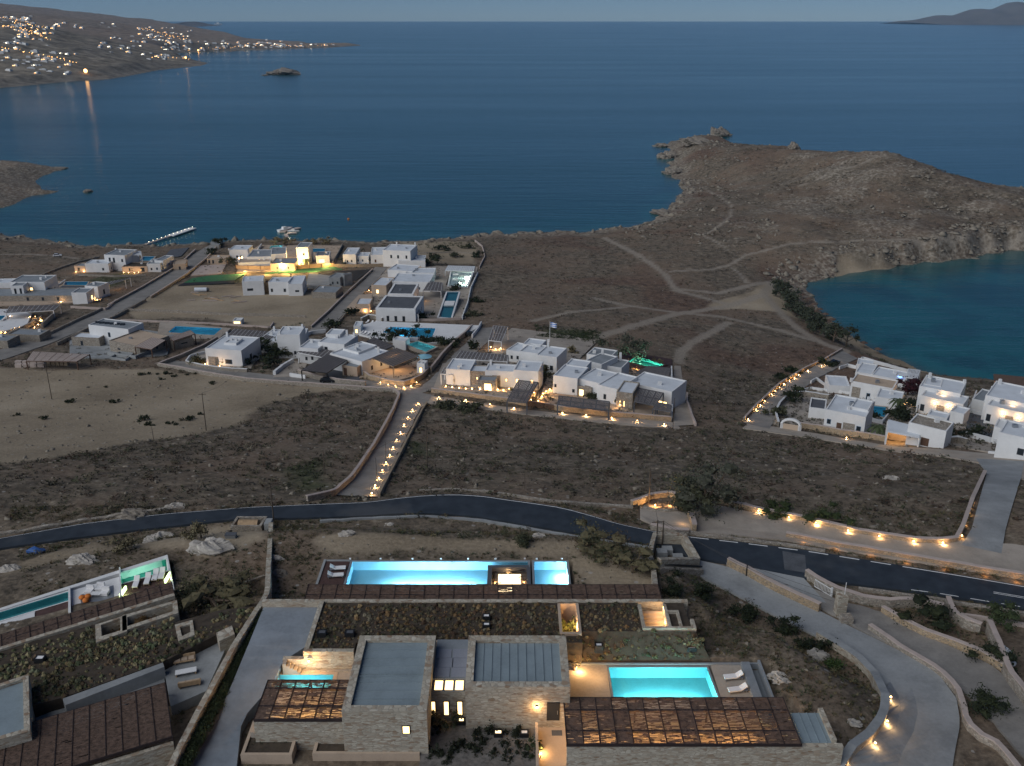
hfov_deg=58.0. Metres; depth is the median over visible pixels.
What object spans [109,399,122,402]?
sand shrub
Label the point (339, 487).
stone wall
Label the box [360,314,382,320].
stone wall
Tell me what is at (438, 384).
paved terrace
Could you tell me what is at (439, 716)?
garden shrub
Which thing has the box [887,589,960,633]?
shrub
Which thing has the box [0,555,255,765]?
neighbour villa
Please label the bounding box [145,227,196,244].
jetty
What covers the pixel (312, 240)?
shrub
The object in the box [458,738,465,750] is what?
gravel tuft
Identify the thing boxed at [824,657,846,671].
shrub
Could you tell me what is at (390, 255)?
white house
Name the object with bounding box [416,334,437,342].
shrub
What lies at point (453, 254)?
shrub
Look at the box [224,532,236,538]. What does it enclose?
equipment crate
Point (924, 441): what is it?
door
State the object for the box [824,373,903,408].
white house
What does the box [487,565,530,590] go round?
sunken lounge
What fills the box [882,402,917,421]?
shrub
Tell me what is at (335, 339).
white house
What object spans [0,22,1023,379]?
sea
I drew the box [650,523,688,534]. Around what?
stone wall
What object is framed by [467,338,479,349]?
shrub
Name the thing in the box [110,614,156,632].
shrub
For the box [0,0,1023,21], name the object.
sky
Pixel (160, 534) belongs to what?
boulder
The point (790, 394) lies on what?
tree
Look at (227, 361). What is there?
window
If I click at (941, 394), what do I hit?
white house
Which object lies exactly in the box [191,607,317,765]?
driveway ramp
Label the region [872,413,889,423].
stone wall
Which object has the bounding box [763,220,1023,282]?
cliff rocks
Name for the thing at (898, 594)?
stone wall
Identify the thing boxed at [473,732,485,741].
gravel tuft
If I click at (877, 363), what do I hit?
stone wall
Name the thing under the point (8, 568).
boulder
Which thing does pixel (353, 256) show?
white house
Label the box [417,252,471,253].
stone wall
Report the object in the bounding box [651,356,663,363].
shrub
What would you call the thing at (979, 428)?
shrub
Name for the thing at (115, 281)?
shade pergola
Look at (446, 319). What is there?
stone wall
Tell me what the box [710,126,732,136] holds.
rock
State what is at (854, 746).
stone wall
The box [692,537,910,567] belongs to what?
road markings
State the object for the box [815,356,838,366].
shrub
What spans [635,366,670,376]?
shade pergola
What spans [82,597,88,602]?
floor cushion
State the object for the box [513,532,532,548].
shrub
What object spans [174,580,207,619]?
shrub
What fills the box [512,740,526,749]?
gravel tuft
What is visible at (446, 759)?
gravel tuft
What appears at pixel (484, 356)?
shade pergola
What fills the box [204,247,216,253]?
shrub
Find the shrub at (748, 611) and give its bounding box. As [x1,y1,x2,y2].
[724,600,761,624]
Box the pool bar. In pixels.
[353,321,362,334]
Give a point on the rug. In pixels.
(94, 598)
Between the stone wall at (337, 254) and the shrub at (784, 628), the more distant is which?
the stone wall at (337, 254)
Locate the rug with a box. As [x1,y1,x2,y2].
[81,585,113,602]
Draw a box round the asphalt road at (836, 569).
[0,494,1023,610]
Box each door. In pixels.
[547,702,559,719]
[920,437,928,446]
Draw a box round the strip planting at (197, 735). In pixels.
[177,610,263,765]
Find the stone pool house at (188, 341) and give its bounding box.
[170,336,193,349]
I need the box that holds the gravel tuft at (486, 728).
[482,725,491,734]
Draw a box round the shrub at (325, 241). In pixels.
[318,235,331,244]
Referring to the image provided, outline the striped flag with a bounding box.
[550,322,556,327]
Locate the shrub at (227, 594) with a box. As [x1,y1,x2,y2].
[131,571,258,617]
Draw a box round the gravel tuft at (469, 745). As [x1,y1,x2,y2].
[463,741,477,751]
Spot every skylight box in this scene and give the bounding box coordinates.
[33,655,46,663]
[316,629,327,637]
[344,629,354,637]
[456,717,464,725]
[482,613,489,620]
[482,622,489,629]
[494,729,502,737]
[520,729,528,737]
[594,642,602,652]
[687,647,696,651]
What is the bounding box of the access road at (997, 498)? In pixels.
[962,458,1023,552]
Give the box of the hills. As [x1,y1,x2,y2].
[0,3,359,87]
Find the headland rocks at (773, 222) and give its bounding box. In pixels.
[623,134,1023,243]
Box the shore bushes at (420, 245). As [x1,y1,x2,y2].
[340,240,476,252]
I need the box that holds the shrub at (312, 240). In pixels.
[308,238,317,243]
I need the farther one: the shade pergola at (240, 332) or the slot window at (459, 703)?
the shade pergola at (240, 332)
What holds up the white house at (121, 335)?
on the terrain at (726, 293)
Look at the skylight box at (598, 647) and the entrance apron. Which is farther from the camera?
the entrance apron
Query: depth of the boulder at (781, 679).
95.06 m
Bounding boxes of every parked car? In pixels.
[320,376,334,382]
[465,331,472,335]
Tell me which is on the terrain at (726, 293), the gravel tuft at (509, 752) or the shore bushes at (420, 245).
the shore bushes at (420, 245)
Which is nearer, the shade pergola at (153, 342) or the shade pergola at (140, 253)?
the shade pergola at (153, 342)
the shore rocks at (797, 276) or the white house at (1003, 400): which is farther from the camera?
the shore rocks at (797, 276)
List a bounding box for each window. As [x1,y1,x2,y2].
[225,359,231,363]
[402,725,410,733]
[432,701,435,714]
[433,680,443,690]
[443,701,449,714]
[444,680,454,690]
[454,680,464,690]
[457,701,462,714]
[484,383,491,390]
[579,389,583,395]
[985,414,990,421]
[1016,448,1023,455]
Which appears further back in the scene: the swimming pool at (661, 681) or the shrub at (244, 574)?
the shrub at (244, 574)
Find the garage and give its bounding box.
[342,361,360,376]
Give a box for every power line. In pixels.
[270,423,421,484]
[661,522,835,594]
[664,521,824,598]
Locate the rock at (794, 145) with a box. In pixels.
[786,141,800,149]
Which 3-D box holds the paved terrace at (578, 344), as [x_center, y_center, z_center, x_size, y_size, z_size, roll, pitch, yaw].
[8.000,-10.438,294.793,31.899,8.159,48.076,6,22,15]
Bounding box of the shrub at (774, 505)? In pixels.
[757,496,796,519]
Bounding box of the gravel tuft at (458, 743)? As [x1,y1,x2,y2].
[445,739,461,750]
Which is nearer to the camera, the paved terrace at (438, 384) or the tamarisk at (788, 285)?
the paved terrace at (438, 384)
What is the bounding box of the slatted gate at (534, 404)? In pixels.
[528,401,553,409]
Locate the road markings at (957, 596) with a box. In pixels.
[911,589,1019,606]
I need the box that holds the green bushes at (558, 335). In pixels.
[534,324,601,341]
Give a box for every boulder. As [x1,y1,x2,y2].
[0,564,21,572]
[65,552,98,564]
[117,508,149,519]
[142,537,157,542]
[144,531,174,539]
[164,502,185,506]
[186,536,234,555]
[272,555,284,561]
[272,569,287,577]
[338,530,355,536]
[532,532,545,538]
[766,671,788,680]
[772,676,791,684]
[804,647,829,661]
[846,718,862,727]
[882,475,899,479]
[1004,645,1015,665]
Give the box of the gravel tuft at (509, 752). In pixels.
[501,746,520,764]
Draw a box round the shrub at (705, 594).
[690,582,716,601]
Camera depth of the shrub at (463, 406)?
223.16 m
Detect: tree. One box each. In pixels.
[211,237,227,245]
[218,256,237,265]
[254,335,275,353]
[261,346,286,358]
[269,236,279,244]
[271,336,297,356]
[280,237,298,244]
[317,318,344,328]
[370,327,399,341]
[394,323,431,338]
[425,254,440,265]
[589,331,652,361]
[662,453,753,523]
[665,472,721,517]
[780,384,809,403]
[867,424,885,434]
[887,398,908,407]
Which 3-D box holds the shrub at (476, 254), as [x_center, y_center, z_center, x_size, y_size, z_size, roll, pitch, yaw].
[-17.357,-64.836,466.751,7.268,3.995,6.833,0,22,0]
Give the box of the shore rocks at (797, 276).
[0,149,1022,318]
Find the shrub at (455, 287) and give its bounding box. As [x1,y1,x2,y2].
[448,283,461,290]
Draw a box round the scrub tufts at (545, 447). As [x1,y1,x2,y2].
[0,356,995,527]
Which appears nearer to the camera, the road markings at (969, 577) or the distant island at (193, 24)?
the road markings at (969, 577)
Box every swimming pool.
[0,315,7,320]
[0,590,71,621]
[62,281,89,286]
[121,559,168,583]
[140,256,156,261]
[166,326,223,335]
[268,245,283,248]
[277,672,337,686]
[313,248,325,252]
[343,560,529,591]
[380,326,437,337]
[408,340,437,353]
[437,292,459,317]
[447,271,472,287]
[532,560,570,583]
[607,666,719,696]
[629,357,665,366]
[874,405,888,417]
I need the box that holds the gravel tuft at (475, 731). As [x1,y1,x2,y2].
[471,727,481,736]
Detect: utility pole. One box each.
[198,394,206,430]
[265,485,275,521]
[421,422,429,467]
[648,468,650,503]
[661,521,663,544]
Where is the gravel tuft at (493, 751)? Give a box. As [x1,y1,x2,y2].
[486,743,498,759]
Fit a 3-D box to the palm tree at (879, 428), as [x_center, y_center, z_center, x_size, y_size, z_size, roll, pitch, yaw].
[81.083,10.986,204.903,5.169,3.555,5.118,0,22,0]
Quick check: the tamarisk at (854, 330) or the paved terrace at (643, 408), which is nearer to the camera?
the paved terrace at (643, 408)
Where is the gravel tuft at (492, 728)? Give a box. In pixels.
[489,720,493,734]
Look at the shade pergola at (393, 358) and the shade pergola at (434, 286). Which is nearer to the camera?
the shade pergola at (393, 358)
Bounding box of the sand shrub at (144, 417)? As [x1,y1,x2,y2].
[136,414,149,422]
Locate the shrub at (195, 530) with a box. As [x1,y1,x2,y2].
[179,518,208,540]
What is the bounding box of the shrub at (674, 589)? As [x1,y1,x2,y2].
[660,565,710,598]
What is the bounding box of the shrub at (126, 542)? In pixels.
[105,534,136,552]
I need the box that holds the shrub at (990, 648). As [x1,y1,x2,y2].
[962,640,1022,676]
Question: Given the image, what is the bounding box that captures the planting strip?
[189,644,243,765]
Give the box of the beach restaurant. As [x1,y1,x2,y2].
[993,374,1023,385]
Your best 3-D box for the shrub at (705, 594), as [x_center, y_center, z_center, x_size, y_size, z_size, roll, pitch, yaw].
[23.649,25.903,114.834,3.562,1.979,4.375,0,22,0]
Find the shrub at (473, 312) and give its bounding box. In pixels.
[464,309,484,317]
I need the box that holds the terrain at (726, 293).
[0,135,1023,765]
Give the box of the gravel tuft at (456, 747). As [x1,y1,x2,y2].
[447,739,459,752]
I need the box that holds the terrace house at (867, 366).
[855,358,909,387]
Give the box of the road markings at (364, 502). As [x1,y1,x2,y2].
[5,495,654,537]
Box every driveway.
[700,560,959,765]
[785,584,1023,758]
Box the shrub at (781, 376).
[772,372,790,380]
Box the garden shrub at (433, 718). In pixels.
[431,710,444,725]
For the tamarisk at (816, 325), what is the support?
on the terrain at (726, 293)
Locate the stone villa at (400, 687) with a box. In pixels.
[250,599,843,765]
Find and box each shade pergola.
[5,305,61,318]
[26,351,91,369]
[108,278,131,289]
[132,251,142,261]
[135,337,167,357]
[169,330,196,350]
[228,329,267,336]
[258,334,274,344]
[297,349,333,362]
[301,354,347,382]
[366,337,394,349]
[372,348,419,377]
[423,281,442,295]
[440,367,453,384]
[445,265,474,276]
[456,351,508,363]
[488,325,507,351]
[506,380,538,414]
[557,396,609,419]
[633,388,663,414]
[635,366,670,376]
[652,402,671,416]
[906,369,920,384]
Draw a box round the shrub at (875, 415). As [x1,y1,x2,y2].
[872,410,881,418]
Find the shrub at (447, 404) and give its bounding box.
[430,398,457,410]
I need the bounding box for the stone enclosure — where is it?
[653,532,703,576]
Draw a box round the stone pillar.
[833,582,848,617]
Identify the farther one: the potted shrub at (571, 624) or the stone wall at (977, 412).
the stone wall at (977, 412)
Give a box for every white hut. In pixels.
[393,336,409,350]
[417,359,427,373]
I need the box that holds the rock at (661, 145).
[652,143,670,146]
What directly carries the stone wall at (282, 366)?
on the terrain at (726, 293)
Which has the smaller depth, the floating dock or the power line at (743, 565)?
the power line at (743, 565)
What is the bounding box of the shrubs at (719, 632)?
[9,500,1014,765]
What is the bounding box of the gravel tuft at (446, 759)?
[439,747,451,764]
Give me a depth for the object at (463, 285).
409.84 m
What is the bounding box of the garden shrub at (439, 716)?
[432,710,447,731]
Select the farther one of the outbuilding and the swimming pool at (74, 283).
the outbuilding
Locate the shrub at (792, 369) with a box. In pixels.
[781,365,802,373]
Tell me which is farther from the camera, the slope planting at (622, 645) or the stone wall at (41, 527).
the stone wall at (41, 527)
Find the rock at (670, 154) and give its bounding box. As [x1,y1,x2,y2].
[656,150,676,158]
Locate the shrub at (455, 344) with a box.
[446,336,460,346]
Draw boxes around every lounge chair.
[84,584,94,594]
[95,582,104,590]
[99,586,109,595]
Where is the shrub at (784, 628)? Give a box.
[763,613,804,637]
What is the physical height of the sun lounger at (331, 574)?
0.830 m
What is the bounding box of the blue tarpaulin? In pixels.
[26,546,45,553]
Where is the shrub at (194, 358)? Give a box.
[186,353,205,364]
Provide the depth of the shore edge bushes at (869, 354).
334.93 m
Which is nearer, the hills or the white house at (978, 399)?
the white house at (978, 399)
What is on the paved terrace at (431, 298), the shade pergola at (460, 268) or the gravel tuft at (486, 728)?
the shade pergola at (460, 268)
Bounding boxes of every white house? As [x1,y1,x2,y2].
[0,275,77,301]
[71,281,109,303]
[71,318,170,354]
[74,248,147,272]
[147,255,173,271]
[173,259,187,269]
[205,332,261,365]
[228,245,252,261]
[238,247,299,270]
[242,275,306,295]
[261,324,308,358]
[296,242,313,263]
[299,328,357,363]
[316,251,330,263]
[330,341,388,374]
[343,248,370,263]
[371,242,425,266]
[371,277,394,294]
[375,295,423,321]
[388,264,435,277]
[388,283,418,295]
[392,273,434,291]
[445,358,542,390]
[500,338,566,372]
[538,358,686,408]
[586,347,629,373]
[808,394,874,431]
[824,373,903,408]
[905,409,953,447]
[916,372,968,413]
[949,405,969,423]
[970,389,988,410]
[981,379,1023,423]
[991,418,1023,459]
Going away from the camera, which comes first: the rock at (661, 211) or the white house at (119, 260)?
the white house at (119, 260)
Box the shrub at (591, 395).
[582,392,597,398]
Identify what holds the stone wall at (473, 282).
on the terrain at (726, 293)
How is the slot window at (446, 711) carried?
in the stone villa at (400, 687)
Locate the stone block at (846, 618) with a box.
[838,613,853,625]
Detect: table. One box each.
[91,591,100,595]
[175,666,196,676]
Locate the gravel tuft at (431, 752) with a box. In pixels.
[426,744,434,758]
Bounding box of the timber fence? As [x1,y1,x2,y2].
[235,263,333,269]
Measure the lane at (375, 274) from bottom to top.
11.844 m
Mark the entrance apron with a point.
(800, 586)
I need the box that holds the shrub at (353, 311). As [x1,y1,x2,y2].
[343,306,360,315]
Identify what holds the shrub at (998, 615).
on the terrain at (726, 293)
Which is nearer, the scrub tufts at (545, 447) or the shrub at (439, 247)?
the scrub tufts at (545, 447)
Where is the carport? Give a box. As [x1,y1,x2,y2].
[884,419,919,446]
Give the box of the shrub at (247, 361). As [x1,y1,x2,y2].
[244,353,257,364]
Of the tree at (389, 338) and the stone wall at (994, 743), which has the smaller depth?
the stone wall at (994, 743)
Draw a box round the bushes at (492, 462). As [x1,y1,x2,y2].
[0,350,1023,527]
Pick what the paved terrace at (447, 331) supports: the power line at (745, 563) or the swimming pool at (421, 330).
the swimming pool at (421, 330)
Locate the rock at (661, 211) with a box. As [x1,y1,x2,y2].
[650,208,670,214]
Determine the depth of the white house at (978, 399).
236.54 m
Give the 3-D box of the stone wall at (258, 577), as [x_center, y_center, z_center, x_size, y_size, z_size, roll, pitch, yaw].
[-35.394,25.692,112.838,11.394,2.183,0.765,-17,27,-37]
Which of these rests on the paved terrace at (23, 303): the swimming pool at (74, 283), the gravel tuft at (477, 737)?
the swimming pool at (74, 283)
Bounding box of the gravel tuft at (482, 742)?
[478,736,490,745]
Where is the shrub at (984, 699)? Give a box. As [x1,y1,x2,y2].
[963,682,1018,720]
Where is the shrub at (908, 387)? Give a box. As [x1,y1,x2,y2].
[896,374,922,394]
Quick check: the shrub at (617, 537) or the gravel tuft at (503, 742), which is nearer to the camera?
the gravel tuft at (503, 742)
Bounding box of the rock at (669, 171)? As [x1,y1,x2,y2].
[661,167,682,174]
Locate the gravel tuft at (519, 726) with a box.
[512,724,521,734]
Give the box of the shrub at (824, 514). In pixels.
[798,499,862,526]
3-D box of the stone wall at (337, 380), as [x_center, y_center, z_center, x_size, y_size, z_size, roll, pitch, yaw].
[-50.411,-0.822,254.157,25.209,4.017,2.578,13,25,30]
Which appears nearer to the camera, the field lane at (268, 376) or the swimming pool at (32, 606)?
the swimming pool at (32, 606)
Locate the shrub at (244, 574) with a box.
[181,565,261,603]
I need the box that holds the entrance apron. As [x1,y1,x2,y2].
[726,563,825,602]
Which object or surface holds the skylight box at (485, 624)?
on the stone villa at (400, 687)
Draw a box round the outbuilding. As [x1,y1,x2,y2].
[207,255,229,264]
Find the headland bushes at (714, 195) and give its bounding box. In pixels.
[621,141,1023,241]
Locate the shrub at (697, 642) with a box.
[677,623,703,650]
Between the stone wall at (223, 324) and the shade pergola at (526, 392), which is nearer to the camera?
the shade pergola at (526, 392)
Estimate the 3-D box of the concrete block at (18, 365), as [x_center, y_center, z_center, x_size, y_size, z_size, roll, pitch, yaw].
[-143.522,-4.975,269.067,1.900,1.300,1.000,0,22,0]
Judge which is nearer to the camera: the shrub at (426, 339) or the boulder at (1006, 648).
the boulder at (1006, 648)
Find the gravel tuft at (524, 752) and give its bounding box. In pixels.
[521,750,530,758]
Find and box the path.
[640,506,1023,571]
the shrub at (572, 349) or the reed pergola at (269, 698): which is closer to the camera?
the reed pergola at (269, 698)
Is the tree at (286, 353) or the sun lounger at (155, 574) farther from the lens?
the tree at (286, 353)
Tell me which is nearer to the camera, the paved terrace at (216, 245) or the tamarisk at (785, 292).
the tamarisk at (785, 292)
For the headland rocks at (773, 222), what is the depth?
586.69 m
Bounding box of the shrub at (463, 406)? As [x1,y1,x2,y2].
[454,399,483,413]
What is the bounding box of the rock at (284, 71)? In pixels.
[266,67,299,74]
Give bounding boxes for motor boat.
[277,226,291,231]
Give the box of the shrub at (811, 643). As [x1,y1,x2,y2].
[790,635,837,651]
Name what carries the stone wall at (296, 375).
on the terrain at (726, 293)
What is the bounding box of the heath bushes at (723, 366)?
[0,222,990,382]
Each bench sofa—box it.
[173,652,195,664]
[177,678,200,688]
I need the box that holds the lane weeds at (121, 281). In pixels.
[74,273,146,294]
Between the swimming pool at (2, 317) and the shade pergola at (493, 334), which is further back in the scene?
the swimming pool at (2, 317)
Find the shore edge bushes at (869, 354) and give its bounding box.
[835,338,909,368]
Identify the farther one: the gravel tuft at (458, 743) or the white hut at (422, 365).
the white hut at (422, 365)
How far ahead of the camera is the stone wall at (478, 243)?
470.42 m
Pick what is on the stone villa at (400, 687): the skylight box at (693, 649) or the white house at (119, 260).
the skylight box at (693, 649)
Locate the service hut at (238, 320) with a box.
[233,318,243,323]
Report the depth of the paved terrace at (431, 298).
376.52 m
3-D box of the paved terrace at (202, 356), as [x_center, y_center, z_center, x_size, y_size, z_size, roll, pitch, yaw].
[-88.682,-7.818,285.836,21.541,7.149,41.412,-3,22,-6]
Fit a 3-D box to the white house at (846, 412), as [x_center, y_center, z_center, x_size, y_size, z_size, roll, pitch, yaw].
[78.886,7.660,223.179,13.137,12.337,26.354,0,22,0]
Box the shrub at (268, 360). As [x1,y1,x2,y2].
[259,354,282,368]
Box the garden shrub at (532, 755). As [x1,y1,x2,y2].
[525,734,543,758]
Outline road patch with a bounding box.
[782,551,805,572]
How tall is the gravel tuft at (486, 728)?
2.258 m
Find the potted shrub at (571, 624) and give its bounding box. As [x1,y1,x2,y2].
[565,615,575,631]
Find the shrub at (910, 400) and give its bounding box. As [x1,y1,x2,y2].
[904,396,918,408]
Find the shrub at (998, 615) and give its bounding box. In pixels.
[983,596,1022,632]
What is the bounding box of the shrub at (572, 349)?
[567,345,578,353]
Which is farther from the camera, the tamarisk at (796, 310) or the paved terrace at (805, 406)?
the tamarisk at (796, 310)
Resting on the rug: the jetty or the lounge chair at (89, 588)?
the lounge chair at (89, 588)
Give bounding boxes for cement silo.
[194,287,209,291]
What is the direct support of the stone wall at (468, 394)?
on the terrain at (726, 293)
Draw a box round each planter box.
[240,722,296,763]
[312,743,419,760]
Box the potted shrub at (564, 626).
[562,618,572,631]
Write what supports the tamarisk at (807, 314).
on the terrain at (726, 293)
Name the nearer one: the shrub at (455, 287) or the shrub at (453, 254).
the shrub at (455, 287)
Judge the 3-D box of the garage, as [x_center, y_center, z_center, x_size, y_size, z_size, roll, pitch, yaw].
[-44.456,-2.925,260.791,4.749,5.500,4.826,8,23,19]
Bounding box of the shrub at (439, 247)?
[432,244,450,250]
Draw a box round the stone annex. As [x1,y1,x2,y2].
[0,328,51,347]
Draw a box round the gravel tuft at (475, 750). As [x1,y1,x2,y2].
[472,737,483,757]
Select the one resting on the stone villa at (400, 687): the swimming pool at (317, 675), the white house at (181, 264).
the swimming pool at (317, 675)
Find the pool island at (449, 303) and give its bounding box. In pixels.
[444,301,454,306]
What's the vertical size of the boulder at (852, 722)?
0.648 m
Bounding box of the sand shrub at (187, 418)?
[179,415,191,420]
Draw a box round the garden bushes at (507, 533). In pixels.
[9,501,1014,763]
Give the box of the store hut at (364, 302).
[356,298,372,311]
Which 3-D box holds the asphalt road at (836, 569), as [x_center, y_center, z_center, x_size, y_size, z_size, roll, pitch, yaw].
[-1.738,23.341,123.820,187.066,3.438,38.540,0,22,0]
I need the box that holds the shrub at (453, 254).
[449,251,463,256]
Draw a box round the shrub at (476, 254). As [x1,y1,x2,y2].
[471,249,483,257]
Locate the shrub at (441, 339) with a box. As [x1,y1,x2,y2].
[426,336,451,345]
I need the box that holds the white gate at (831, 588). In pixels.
[814,579,832,596]
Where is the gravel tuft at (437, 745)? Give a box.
[433,742,443,757]
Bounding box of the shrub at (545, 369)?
[543,365,553,377]
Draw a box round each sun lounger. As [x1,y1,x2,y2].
[132,575,140,588]
[143,572,151,584]
[151,568,158,581]
[158,567,165,580]
[327,571,343,578]
[330,563,345,570]
[723,670,743,679]
[727,682,747,694]
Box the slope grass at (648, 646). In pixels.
[582,630,699,659]
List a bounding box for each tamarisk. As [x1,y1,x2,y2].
[768,278,785,287]
[772,283,800,295]
[774,281,795,291]
[777,287,801,301]
[779,292,799,305]
[781,295,808,311]
[781,301,803,313]
[790,305,815,314]
[795,307,816,321]
[800,310,827,322]
[801,320,828,332]
[806,312,826,323]
[808,322,840,338]
[819,321,847,341]
[825,323,860,345]
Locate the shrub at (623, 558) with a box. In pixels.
[606,540,664,576]
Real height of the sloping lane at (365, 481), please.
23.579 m
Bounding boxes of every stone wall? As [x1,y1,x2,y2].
[0,506,184,535]
[6,315,42,333]
[40,256,99,274]
[41,313,53,327]
[51,307,102,333]
[56,299,145,345]
[70,299,115,309]
[76,274,145,276]
[107,249,195,305]
[107,349,153,358]
[109,351,132,360]
[120,319,273,327]
[128,308,305,317]
[150,247,215,297]
[157,337,217,365]
[158,363,399,501]
[167,522,273,765]
[178,574,264,604]
[185,351,204,360]
[185,360,247,371]
[273,358,293,374]
[289,373,305,378]
[297,369,365,385]
[308,329,325,335]
[311,269,372,327]
[320,515,648,547]
[332,243,342,262]
[333,292,364,327]
[334,263,382,266]
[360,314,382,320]
[363,366,429,385]
[369,338,439,344]
[377,402,427,496]
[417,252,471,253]
[417,317,460,320]
[419,488,632,508]
[430,324,472,372]
[431,387,525,405]
[445,387,505,392]
[462,272,477,319]
[472,321,481,337]
[475,240,484,268]
[529,400,671,421]
[543,393,595,399]
[630,490,675,506]
[643,505,677,511]
[647,533,657,583]
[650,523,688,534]
[686,392,696,425]
[687,511,696,530]
[689,530,824,552]
[719,470,986,542]
[727,557,821,611]
[743,348,842,420]
[775,391,829,425]
[786,531,1023,580]
[801,422,887,440]
[804,387,826,390]
[805,568,943,608]
[810,377,823,384]
[816,629,889,765]
[839,357,906,371]
[839,390,875,400]
[858,587,1023,615]
[868,623,1020,765]
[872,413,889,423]
[881,605,1002,670]
[944,596,982,632]
[950,435,967,444]
[963,613,1023,627]
[966,431,997,444]
[970,409,981,414]
[985,619,1023,704]
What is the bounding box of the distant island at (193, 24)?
[173,22,220,26]
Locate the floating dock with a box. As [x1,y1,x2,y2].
[279,227,300,237]
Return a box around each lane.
[0,244,210,360]
[162,360,427,392]
[308,267,386,333]
[337,389,431,497]
[419,327,497,390]
[427,396,680,428]
[672,366,693,425]
[743,424,1023,479]
[744,351,857,428]
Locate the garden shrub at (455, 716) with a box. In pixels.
[440,709,461,729]
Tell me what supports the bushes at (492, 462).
on the terrain at (726, 293)
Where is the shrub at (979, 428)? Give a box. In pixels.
[952,423,990,436]
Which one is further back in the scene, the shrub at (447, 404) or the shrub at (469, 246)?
the shrub at (469, 246)
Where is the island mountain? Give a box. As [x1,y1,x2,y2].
[888,2,1023,24]
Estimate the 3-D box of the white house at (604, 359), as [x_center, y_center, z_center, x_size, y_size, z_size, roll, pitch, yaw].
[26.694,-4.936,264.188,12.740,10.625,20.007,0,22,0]
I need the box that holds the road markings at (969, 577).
[913,568,1023,586]
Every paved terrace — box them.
[0,281,101,306]
[0,309,31,331]
[59,286,83,287]
[70,330,172,358]
[158,321,230,338]
[166,247,188,257]
[188,347,255,369]
[191,264,225,275]
[211,240,222,248]
[236,245,340,272]
[273,361,306,376]
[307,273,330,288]
[325,370,359,379]
[347,293,372,312]
[359,321,480,340]
[359,359,420,379]
[371,266,477,317]
[434,358,543,397]
[440,386,506,396]
[491,328,595,362]
[539,359,673,415]
[618,352,671,369]
[773,389,995,452]
[967,413,993,436]
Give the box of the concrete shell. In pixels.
[312,272,352,298]
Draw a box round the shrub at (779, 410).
[760,404,787,415]
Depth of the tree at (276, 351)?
278.04 m
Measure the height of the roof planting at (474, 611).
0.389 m
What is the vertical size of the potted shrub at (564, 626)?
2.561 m
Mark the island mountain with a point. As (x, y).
(1011, 13)
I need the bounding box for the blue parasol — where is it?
[417,354,431,359]
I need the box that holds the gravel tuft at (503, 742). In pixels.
[498,738,510,748]
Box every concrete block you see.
[14,363,22,367]
[29,363,37,367]
[37,363,45,366]
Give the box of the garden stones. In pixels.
[30,511,966,730]
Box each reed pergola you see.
[0,582,174,646]
[0,682,174,765]
[253,680,348,721]
[304,584,661,598]
[563,697,801,746]
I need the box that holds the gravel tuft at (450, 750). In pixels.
[447,747,455,764]
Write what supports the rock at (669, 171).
in the sea
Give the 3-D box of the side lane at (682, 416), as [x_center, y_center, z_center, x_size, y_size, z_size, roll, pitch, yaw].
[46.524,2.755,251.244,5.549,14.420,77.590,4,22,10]
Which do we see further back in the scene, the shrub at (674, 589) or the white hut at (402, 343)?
the white hut at (402, 343)
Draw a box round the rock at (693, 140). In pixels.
[677,136,709,145]
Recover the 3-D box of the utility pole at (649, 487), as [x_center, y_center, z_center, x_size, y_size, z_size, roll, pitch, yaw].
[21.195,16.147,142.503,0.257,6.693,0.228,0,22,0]
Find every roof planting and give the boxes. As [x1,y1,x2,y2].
[0,607,254,702]
[309,601,641,647]
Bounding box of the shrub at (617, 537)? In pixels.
[574,527,634,570]
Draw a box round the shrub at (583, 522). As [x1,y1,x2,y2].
[569,515,637,555]
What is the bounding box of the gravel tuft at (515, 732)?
[513,727,522,740]
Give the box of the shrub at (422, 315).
[417,310,435,318]
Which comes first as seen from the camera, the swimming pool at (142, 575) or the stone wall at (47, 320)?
the swimming pool at (142, 575)
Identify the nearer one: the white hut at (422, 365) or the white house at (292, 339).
the white hut at (422, 365)
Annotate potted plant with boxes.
[571,655,581,670]
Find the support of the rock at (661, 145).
in the sea
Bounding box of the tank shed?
[230,516,272,531]
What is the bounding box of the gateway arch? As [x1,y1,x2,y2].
[780,418,801,430]
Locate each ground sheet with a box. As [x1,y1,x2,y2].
[178,280,234,285]
[184,274,244,282]
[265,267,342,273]
[306,269,370,281]
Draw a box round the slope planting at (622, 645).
[582,628,704,662]
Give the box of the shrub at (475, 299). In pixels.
[469,296,485,302]
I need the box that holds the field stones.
[0,359,980,538]
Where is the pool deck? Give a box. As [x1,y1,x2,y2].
[316,559,349,588]
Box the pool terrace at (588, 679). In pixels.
[568,660,783,729]
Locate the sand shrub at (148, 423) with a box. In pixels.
[143,421,155,425]
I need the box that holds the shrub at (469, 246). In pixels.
[459,243,475,248]
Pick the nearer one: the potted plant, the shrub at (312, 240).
the potted plant
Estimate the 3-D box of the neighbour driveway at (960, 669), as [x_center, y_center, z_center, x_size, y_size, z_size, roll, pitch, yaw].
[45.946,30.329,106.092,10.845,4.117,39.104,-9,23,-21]
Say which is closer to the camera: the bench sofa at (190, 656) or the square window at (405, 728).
the square window at (405, 728)
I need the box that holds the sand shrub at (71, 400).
[64,398,76,402]

